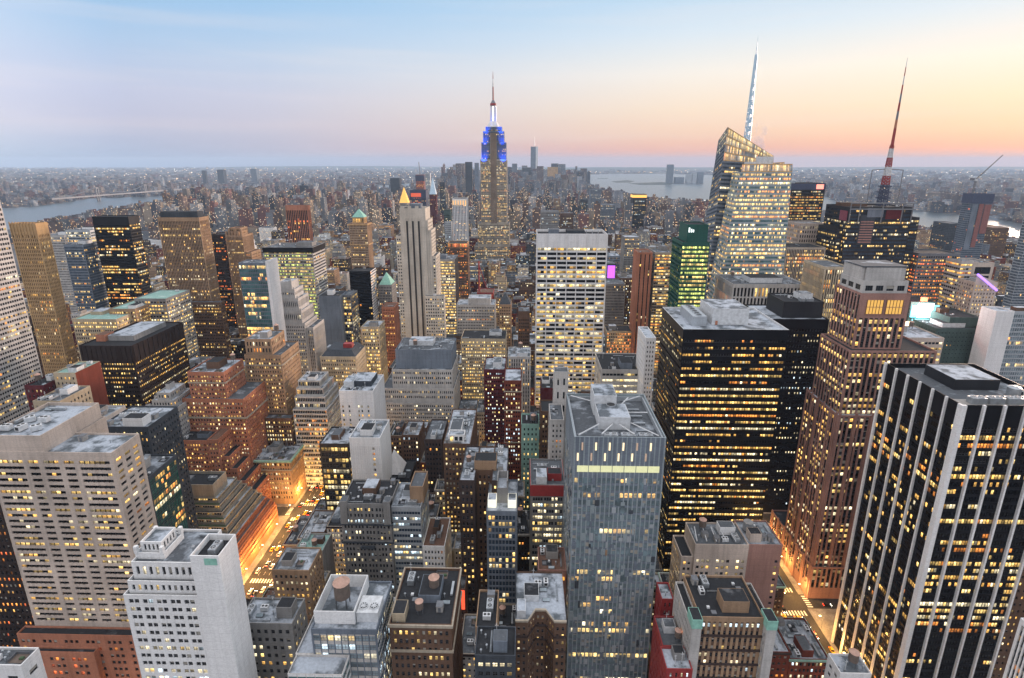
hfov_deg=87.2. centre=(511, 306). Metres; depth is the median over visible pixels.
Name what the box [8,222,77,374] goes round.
office tower
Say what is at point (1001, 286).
office building
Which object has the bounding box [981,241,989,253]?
office building
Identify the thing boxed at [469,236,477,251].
brick building
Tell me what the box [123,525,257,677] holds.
office tower
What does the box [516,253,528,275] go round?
loft building
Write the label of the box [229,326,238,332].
office building
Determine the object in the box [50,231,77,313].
office building
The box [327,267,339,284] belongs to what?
apartment building
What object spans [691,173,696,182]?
distant tower
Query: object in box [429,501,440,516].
brick building
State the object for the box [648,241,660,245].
office building
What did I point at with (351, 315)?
office block
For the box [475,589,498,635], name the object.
brick building
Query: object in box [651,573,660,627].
office building
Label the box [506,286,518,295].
brick building
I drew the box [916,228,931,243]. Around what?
apartment building
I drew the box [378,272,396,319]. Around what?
office building
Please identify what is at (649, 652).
brick building
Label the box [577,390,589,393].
apartment building
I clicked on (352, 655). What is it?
window
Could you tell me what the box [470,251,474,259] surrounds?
brick building
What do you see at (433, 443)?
brick building
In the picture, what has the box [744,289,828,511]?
office tower
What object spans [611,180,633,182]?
ellis island
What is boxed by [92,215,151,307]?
office tower
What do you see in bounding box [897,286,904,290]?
window
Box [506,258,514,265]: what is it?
office building
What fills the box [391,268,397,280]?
loft building
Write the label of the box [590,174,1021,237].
hudson river
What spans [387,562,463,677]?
brick building
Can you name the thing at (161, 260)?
office building
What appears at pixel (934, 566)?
office tower
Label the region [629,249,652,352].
brick tower
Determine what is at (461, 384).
brick building
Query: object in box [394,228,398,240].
brick building
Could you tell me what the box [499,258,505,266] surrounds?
brick building
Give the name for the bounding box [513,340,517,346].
apartment building
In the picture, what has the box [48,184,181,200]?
suspension bridge
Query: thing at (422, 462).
brick building
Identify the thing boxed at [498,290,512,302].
brick building
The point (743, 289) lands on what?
office building
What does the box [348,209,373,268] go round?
office tower
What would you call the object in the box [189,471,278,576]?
terraced building
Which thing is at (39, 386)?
brick building
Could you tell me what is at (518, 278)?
office building
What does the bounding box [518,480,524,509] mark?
office building
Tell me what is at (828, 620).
pavement
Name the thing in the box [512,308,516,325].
brick building
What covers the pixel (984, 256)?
brick building
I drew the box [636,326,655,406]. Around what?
office building
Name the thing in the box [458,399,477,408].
loft building
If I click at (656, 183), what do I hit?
harbour island
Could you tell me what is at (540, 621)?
brick building
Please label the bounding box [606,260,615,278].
office building
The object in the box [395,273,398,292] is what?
office building
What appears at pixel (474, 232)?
office building
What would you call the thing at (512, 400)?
brick building
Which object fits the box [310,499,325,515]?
loft building
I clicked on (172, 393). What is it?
office building
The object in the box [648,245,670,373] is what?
office tower
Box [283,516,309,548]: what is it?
brick building
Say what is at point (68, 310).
brick building
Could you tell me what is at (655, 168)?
hills
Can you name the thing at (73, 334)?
brick building
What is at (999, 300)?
loft building
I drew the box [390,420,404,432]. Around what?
office building
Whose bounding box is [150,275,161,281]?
office building
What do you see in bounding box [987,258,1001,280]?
office building
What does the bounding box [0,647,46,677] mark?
building
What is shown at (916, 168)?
hills
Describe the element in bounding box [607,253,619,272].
office building
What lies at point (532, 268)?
brick building
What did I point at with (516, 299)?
brick building
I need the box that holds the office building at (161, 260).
[157,257,164,263]
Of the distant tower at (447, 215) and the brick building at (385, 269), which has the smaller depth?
the brick building at (385, 269)
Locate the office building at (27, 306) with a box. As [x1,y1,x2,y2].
[24,298,30,314]
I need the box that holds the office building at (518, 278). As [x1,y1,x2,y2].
[516,276,530,281]
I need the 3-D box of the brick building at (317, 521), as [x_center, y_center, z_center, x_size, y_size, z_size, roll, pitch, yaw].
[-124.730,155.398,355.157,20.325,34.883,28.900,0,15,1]
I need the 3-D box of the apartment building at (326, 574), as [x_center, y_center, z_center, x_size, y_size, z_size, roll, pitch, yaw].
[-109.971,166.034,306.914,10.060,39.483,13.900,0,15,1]
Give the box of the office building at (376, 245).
[373,243,379,248]
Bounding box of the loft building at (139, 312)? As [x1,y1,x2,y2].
[109,300,151,322]
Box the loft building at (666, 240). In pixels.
[662,234,671,245]
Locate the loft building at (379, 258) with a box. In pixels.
[374,253,384,266]
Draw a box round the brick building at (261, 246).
[258,241,263,258]
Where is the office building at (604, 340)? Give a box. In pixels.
[603,333,605,352]
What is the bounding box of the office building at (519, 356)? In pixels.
[508,341,530,414]
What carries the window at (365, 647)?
in the glass office at (347, 634)
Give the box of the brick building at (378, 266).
[374,263,381,276]
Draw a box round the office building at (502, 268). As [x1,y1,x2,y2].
[500,266,506,270]
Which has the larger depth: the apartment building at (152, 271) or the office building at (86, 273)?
the apartment building at (152, 271)
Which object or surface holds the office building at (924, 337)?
on the ground
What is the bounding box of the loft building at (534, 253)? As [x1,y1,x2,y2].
[534,243,535,263]
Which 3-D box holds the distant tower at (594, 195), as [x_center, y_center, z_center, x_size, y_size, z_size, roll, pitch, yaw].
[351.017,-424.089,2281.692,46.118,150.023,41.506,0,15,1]
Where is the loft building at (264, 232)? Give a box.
[259,225,276,241]
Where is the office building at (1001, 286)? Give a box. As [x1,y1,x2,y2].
[997,280,1007,290]
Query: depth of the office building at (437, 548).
317.01 m
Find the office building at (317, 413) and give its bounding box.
[293,371,341,486]
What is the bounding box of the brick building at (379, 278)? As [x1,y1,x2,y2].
[376,276,383,300]
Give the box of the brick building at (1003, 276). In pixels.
[997,269,1009,282]
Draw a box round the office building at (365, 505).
[339,478,399,596]
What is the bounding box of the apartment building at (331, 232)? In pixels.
[322,229,333,236]
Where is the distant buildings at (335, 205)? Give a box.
[0,163,1023,244]
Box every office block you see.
[0,504,34,646]
[79,321,190,408]
[343,290,361,343]
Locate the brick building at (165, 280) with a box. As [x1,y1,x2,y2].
[160,277,168,288]
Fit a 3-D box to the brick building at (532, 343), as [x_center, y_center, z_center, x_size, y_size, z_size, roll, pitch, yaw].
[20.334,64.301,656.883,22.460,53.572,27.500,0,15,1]
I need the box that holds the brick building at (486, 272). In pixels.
[482,264,488,282]
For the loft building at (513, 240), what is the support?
on the ground
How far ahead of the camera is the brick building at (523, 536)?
336.94 m
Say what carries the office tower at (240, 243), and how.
on the ground
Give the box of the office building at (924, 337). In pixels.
[903,321,943,363]
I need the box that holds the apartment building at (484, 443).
[480,441,494,445]
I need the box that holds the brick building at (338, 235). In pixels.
[333,233,341,237]
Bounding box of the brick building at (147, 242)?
[143,239,151,256]
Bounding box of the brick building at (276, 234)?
[271,230,284,238]
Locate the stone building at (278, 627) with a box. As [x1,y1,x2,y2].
[247,596,307,677]
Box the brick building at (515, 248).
[510,243,524,258]
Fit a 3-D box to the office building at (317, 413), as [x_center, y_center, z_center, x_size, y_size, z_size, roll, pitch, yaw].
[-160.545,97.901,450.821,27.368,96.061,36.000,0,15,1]
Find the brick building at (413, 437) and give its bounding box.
[402,420,424,470]
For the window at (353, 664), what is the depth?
195.13 m
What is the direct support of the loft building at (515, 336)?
on the ground
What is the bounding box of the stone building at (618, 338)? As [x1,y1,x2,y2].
[604,324,631,352]
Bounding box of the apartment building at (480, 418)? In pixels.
[477,399,484,445]
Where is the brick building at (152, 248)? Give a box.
[147,244,158,256]
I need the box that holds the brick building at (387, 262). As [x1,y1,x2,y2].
[385,258,389,265]
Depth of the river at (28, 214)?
3104.84 m
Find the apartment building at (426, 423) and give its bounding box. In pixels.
[424,421,430,434]
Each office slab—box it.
[318,289,346,345]
[349,267,378,326]
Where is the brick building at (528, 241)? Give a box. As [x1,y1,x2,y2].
[525,240,531,252]
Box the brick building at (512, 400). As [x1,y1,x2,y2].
[504,368,521,479]
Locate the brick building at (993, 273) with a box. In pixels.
[979,258,995,279]
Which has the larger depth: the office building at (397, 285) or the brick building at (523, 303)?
the office building at (397, 285)
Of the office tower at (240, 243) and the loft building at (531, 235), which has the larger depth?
the loft building at (531, 235)
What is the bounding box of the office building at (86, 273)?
[63,240,109,309]
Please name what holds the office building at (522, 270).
on the ground
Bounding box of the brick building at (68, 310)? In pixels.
[66,304,71,319]
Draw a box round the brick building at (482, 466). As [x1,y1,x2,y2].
[459,445,508,613]
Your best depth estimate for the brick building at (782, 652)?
254.48 m
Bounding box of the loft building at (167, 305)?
[134,289,199,359]
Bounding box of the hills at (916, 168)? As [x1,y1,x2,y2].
[792,167,1023,169]
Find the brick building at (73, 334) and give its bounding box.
[69,320,77,347]
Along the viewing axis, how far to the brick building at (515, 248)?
1286.64 m
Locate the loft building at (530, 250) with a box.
[526,242,533,263]
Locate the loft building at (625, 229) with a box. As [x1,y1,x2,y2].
[621,227,629,234]
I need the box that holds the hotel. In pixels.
[182,353,271,498]
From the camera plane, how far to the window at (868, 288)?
293.49 m
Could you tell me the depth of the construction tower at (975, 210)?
979.04 m
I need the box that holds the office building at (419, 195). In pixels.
[410,189,428,205]
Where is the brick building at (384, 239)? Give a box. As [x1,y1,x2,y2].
[379,236,393,245]
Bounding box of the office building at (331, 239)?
[329,237,339,252]
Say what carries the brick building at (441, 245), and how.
on the ground
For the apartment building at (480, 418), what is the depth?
492.56 m
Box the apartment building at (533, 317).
[532,306,534,324]
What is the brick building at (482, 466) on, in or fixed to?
on the ground
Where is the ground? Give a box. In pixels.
[2,167,1022,270]
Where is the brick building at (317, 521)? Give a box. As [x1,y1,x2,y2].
[297,510,333,542]
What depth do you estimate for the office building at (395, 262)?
1352.19 m
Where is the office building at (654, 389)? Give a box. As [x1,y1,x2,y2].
[652,378,656,400]
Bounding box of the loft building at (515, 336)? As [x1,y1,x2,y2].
[513,333,534,339]
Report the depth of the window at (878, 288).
293.35 m
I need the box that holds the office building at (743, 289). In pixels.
[714,271,800,304]
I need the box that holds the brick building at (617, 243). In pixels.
[614,232,623,248]
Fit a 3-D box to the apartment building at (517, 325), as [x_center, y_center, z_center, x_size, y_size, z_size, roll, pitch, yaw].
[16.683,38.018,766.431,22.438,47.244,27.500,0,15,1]
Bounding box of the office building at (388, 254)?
[381,250,393,268]
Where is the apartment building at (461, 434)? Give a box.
[443,409,477,532]
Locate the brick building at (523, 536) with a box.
[518,507,529,570]
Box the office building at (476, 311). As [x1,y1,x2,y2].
[457,294,495,333]
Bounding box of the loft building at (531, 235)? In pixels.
[526,231,535,240]
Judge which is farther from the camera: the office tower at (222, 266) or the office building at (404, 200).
the office building at (404, 200)
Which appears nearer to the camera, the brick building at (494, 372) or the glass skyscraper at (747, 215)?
the brick building at (494, 372)
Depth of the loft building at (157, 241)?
1384.36 m
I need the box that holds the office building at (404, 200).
[399,188,409,205]
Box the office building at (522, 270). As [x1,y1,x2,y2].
[518,264,527,275]
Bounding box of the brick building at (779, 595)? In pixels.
[773,574,785,616]
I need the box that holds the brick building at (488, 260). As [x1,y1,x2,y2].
[487,259,499,270]
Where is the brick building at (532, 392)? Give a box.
[530,377,533,404]
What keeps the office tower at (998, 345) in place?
on the ground
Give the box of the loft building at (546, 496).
[529,459,563,570]
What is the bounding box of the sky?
[0,0,1023,168]
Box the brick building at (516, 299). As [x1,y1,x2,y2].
[513,296,523,303]
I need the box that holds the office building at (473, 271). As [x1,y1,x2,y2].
[470,266,483,277]
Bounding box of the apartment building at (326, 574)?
[324,571,330,585]
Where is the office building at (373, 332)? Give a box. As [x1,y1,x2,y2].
[361,320,387,382]
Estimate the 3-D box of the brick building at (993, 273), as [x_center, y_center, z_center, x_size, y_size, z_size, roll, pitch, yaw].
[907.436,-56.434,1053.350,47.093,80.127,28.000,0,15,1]
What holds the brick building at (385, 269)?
on the ground
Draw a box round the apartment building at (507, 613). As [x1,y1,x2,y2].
[499,603,515,625]
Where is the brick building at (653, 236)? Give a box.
[650,233,657,240]
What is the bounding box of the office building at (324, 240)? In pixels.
[318,238,328,247]
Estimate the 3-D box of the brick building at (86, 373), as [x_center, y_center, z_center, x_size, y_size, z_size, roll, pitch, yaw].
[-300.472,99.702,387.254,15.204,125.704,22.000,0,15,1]
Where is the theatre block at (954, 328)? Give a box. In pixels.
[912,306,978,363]
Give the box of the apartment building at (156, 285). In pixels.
[151,279,165,291]
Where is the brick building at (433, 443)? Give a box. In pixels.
[424,419,447,492]
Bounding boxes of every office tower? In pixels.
[0,202,42,424]
[0,402,156,677]
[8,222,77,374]
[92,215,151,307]
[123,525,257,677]
[143,454,188,528]
[157,211,231,358]
[211,232,237,327]
[225,226,261,337]
[238,258,286,340]
[262,239,328,318]
[280,278,326,375]
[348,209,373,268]
[396,203,445,338]
[440,254,458,333]
[447,241,469,298]
[452,198,468,240]
[534,228,607,404]
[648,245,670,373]
[654,299,788,571]
[667,221,709,306]
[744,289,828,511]
[770,260,936,598]
[783,243,825,281]
[786,217,822,243]
[788,182,825,221]
[799,256,843,333]
[816,58,919,280]
[831,362,1023,677]
[936,257,973,307]
[968,306,1023,385]
[991,567,1023,677]
[1002,618,1023,677]
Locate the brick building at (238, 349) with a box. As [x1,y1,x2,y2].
[231,340,245,360]
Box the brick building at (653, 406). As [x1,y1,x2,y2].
[651,401,654,412]
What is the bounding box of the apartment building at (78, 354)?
[76,347,80,360]
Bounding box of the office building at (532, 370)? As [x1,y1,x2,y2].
[531,365,534,387]
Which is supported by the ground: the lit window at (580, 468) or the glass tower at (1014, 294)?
the glass tower at (1014, 294)
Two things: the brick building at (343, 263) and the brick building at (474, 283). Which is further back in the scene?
the brick building at (343, 263)
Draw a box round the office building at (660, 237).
[657,233,663,240]
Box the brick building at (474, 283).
[470,278,486,291]
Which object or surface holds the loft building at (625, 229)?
on the ground
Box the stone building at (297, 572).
[271,547,324,624]
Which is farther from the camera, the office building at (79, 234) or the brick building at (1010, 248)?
the brick building at (1010, 248)
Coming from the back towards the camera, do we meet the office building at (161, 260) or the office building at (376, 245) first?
the office building at (376, 245)
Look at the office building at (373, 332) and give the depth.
556.10 m
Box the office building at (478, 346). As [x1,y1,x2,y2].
[461,329,506,398]
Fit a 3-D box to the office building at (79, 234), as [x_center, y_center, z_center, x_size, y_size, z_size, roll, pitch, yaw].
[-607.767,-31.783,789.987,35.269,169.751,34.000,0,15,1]
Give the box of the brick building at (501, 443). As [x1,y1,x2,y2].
[495,442,506,445]
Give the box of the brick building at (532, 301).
[526,297,535,310]
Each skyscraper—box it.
[474,83,512,259]
[531,136,537,168]
[705,41,792,298]
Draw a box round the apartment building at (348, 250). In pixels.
[344,246,351,262]
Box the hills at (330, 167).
[212,166,449,167]
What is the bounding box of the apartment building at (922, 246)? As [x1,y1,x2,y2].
[918,242,928,248]
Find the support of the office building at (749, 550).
on the ground
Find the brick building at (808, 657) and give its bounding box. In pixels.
[776,617,827,677]
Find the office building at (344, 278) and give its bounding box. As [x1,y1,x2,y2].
[339,271,349,290]
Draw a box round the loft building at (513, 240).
[510,238,518,243]
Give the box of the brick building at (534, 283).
[533,281,535,298]
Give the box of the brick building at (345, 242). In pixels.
[338,238,349,246]
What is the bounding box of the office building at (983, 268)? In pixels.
[962,258,994,279]
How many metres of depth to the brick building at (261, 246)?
1431.17 m
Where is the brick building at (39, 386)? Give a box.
[24,373,55,410]
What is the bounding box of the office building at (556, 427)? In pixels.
[548,367,568,469]
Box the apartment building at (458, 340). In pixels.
[446,334,461,354]
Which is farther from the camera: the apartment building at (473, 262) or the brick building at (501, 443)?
the apartment building at (473, 262)
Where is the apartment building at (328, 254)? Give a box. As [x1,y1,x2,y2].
[325,248,331,267]
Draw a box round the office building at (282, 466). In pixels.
[253,441,306,503]
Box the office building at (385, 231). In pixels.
[377,227,390,242]
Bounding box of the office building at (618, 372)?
[594,353,637,393]
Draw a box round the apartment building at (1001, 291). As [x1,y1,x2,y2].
[996,288,1004,294]
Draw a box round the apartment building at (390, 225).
[378,223,394,239]
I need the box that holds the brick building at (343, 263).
[332,256,351,270]
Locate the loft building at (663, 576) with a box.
[658,572,668,581]
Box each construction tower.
[415,162,425,188]
[952,193,994,258]
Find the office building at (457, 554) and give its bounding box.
[454,531,461,574]
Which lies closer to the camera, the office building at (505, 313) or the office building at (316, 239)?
the office building at (505, 313)
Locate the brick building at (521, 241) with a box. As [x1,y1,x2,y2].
[519,239,525,243]
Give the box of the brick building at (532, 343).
[530,338,534,364]
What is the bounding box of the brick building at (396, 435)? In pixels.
[390,422,406,457]
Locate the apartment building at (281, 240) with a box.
[279,237,285,242]
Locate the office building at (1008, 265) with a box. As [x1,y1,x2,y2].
[1001,263,1011,269]
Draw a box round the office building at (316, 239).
[313,237,324,242]
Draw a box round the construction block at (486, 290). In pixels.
[477,261,493,298]
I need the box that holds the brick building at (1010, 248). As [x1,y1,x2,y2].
[1004,242,1016,253]
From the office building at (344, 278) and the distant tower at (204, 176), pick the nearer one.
the office building at (344, 278)
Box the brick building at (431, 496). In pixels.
[429,493,434,501]
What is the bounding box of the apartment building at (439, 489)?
[434,474,445,516]
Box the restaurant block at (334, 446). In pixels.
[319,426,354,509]
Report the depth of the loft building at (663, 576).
306.01 m
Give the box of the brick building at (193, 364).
[189,360,199,368]
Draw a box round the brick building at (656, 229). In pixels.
[646,225,662,234]
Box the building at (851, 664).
[824,648,871,677]
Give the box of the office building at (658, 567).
[655,554,662,572]
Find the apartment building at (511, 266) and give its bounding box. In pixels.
[507,262,515,270]
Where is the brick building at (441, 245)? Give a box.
[437,236,444,253]
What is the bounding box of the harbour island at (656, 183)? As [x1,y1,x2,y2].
[628,182,672,184]
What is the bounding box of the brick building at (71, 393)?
[33,384,93,408]
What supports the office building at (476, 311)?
on the ground
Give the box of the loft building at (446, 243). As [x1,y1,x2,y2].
[444,240,448,253]
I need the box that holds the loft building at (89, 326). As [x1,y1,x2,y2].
[72,308,132,360]
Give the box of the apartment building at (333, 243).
[330,241,339,256]
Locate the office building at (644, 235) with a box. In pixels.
[637,229,649,245]
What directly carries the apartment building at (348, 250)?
on the ground
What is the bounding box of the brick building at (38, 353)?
[35,342,43,376]
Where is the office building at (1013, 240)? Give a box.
[1006,238,1017,242]
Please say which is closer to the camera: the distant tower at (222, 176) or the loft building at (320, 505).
the loft building at (320, 505)
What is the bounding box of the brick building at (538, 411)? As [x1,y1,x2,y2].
[534,410,539,427]
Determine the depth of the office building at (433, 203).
1878.65 m
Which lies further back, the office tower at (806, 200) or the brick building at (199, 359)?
the office tower at (806, 200)
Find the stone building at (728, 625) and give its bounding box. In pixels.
[672,575,778,677]
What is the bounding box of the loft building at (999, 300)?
[995,295,1003,306]
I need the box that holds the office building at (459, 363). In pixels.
[458,355,461,369]
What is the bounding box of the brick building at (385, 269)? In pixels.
[381,265,392,278]
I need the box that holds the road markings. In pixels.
[250,489,812,615]
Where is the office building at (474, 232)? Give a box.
[471,228,477,237]
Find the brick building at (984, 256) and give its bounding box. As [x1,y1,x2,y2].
[980,253,991,258]
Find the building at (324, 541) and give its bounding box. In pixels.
[297,532,335,574]
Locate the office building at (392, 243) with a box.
[389,240,396,258]
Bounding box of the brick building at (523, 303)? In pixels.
[517,301,531,316]
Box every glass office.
[287,574,392,677]
[391,471,429,589]
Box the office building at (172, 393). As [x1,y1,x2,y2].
[150,381,190,436]
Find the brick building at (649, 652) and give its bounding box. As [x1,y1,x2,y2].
[646,628,651,677]
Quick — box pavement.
[242,272,838,652]
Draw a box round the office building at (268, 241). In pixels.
[263,238,278,246]
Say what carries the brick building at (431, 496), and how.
on the ground
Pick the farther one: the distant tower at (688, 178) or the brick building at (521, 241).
the distant tower at (688, 178)
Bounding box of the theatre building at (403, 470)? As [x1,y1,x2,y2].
[390,450,416,482]
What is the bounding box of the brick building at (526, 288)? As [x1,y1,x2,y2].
[519,278,533,300]
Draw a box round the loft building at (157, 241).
[150,237,161,247]
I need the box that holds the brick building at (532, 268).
[529,263,535,278]
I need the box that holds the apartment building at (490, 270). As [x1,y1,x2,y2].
[489,260,498,282]
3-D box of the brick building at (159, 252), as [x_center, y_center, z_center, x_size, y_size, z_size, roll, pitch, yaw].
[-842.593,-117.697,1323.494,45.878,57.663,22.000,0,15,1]
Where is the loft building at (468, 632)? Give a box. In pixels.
[462,613,476,677]
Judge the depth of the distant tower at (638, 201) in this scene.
1867.24 m
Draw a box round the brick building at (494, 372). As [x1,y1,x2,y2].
[484,357,505,442]
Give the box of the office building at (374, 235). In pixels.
[372,228,377,242]
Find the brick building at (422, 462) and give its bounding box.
[420,450,425,470]
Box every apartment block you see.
[615,271,631,324]
[928,221,957,250]
[983,225,1008,256]
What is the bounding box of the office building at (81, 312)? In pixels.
[71,309,92,318]
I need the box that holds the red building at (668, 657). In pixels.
[648,582,692,677]
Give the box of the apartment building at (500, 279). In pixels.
[494,272,506,290]
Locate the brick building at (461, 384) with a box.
[460,370,461,398]
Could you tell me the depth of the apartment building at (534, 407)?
539.13 m
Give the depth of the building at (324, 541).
315.97 m
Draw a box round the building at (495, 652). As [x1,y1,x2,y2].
[474,623,515,677]
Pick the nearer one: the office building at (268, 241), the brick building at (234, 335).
the brick building at (234, 335)
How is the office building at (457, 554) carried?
on the ground
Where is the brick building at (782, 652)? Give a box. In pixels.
[769,629,791,677]
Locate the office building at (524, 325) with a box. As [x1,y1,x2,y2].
[518,306,529,346]
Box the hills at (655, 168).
[517,167,815,170]
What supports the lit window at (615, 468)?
in the hotel tower at (615, 445)
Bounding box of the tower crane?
[970,155,1002,193]
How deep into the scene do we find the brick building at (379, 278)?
993.08 m
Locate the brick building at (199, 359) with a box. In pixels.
[190,356,214,362]
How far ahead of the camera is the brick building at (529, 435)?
373.99 m
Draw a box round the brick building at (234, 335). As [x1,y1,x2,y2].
[230,332,238,337]
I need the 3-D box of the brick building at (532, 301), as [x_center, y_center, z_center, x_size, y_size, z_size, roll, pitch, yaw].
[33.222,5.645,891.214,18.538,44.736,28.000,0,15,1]
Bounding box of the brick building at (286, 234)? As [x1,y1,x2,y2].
[284,228,288,242]
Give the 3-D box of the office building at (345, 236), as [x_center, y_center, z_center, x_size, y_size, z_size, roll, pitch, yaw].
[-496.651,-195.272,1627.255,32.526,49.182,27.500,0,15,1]
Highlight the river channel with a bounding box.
[379,182,435,187]
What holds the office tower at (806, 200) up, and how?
on the ground
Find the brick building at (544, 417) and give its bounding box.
[539,400,552,458]
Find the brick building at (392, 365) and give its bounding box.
[389,359,395,374]
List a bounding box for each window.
[320,635,326,640]
[327,635,333,640]
[335,644,341,649]
[350,653,355,658]
[351,662,356,666]
[357,653,362,658]
[363,645,368,649]
[364,654,369,658]
[369,636,374,641]
[370,645,375,649]
[371,654,376,658]
[577,465,587,471]
[589,466,599,471]
[600,466,611,471]
[612,466,623,471]
[624,466,635,472]
[636,466,647,472]
[648,466,659,472]
[865,286,872,290]
[866,300,883,313]
[876,286,882,290]
[885,300,902,313]
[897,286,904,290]
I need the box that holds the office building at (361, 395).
[339,372,386,426]
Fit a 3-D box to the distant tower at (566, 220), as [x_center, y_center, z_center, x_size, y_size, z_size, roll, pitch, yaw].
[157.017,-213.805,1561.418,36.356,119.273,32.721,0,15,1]
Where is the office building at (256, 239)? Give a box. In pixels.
[253,235,259,248]
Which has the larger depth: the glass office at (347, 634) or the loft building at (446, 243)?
the loft building at (446, 243)
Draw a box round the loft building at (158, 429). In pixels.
[107,406,198,528]
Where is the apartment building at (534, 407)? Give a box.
[530,405,539,411]
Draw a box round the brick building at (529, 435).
[521,412,538,509]
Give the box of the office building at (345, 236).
[341,234,349,237]
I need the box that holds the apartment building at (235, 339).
[230,338,244,341]
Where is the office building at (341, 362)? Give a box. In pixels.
[320,342,366,390]
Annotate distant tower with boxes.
[201,170,207,183]
[217,170,227,183]
[250,169,259,183]
[390,178,401,193]
[425,173,430,205]
[439,182,445,214]
[444,209,451,232]
[445,221,452,240]
[465,162,472,194]
[474,163,479,198]
[512,164,516,171]
[522,168,530,174]
[540,210,558,228]
[547,167,557,177]
[553,198,560,212]
[560,212,572,228]
[579,199,587,212]
[589,189,601,207]
[600,204,614,219]
[630,194,646,229]
[665,164,673,182]
[673,177,683,182]
[685,174,691,182]
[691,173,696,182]
[696,172,703,182]
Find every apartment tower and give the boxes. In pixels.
[244,324,301,445]
[285,205,313,242]
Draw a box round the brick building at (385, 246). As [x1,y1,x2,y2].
[380,242,389,250]
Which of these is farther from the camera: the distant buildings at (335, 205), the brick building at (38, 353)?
the distant buildings at (335, 205)
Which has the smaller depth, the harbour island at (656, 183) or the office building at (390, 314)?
the office building at (390, 314)
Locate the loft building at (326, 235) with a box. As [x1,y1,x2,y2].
[319,232,330,238]
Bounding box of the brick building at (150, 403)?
[144,394,156,405]
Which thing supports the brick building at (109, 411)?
on the ground
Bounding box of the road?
[17,271,838,654]
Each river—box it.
[2,196,162,229]
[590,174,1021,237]
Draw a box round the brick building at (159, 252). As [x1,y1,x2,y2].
[156,248,163,258]
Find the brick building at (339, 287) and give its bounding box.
[328,283,345,290]
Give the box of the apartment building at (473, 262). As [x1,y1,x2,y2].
[470,260,481,265]
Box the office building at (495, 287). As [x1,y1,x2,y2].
[487,284,498,295]
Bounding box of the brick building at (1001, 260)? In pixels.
[991,256,1005,264]
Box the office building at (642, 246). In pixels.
[639,244,648,248]
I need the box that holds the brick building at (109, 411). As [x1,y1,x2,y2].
[99,405,125,420]
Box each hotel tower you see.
[562,384,665,677]
[907,249,960,301]
[952,274,997,315]
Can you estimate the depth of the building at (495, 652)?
184.41 m
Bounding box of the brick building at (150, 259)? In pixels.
[146,255,158,275]
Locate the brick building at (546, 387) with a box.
[539,376,552,450]
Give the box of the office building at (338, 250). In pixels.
[332,244,345,256]
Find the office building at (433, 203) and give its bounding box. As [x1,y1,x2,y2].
[429,177,437,226]
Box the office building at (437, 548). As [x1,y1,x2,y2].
[422,517,451,567]
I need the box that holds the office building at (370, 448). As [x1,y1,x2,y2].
[349,417,391,479]
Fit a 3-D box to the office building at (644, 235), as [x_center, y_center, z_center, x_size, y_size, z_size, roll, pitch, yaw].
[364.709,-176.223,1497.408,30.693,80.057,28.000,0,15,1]
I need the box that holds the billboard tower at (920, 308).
[905,296,939,325]
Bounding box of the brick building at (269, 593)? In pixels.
[262,588,274,597]
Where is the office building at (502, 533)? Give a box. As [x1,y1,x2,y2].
[486,471,517,603]
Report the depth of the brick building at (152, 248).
1358.14 m
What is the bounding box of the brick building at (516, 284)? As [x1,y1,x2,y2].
[508,281,519,287]
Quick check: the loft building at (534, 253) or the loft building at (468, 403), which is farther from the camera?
the loft building at (534, 253)
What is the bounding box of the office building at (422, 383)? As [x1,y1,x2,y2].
[384,336,460,427]
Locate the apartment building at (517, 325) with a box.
[516,317,531,333]
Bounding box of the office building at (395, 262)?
[393,258,396,268]
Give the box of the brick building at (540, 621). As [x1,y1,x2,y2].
[515,568,566,677]
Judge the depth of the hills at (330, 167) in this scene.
23195.73 m
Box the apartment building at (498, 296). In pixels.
[494,291,502,326]
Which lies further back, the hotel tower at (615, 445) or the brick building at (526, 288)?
the brick building at (526, 288)
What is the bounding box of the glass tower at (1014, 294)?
[1002,217,1023,306]
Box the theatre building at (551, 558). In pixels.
[537,544,566,604]
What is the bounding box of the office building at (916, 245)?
[914,240,918,248]
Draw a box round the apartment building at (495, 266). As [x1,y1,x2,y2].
[491,260,499,283]
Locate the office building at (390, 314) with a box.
[381,302,400,371]
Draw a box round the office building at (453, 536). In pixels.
[451,533,455,567]
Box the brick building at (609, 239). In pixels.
[607,233,612,246]
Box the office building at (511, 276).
[500,269,517,287]
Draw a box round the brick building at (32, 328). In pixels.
[28,315,36,341]
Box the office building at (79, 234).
[65,226,95,243]
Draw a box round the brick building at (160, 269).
[156,263,164,275]
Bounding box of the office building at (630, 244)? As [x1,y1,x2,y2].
[620,235,639,272]
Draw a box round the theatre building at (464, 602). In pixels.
[461,575,467,623]
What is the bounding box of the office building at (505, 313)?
[499,293,511,347]
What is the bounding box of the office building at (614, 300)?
[604,279,624,324]
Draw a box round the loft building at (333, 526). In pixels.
[326,503,345,573]
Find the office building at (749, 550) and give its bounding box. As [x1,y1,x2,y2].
[668,517,782,609]
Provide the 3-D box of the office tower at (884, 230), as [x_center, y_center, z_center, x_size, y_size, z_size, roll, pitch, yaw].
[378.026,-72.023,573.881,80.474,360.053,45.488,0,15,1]
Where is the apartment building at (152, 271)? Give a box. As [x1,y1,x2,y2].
[149,262,160,277]
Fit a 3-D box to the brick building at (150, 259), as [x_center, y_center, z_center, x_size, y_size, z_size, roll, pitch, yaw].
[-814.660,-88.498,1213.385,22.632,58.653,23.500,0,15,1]
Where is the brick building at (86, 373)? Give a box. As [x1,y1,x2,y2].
[53,361,108,404]

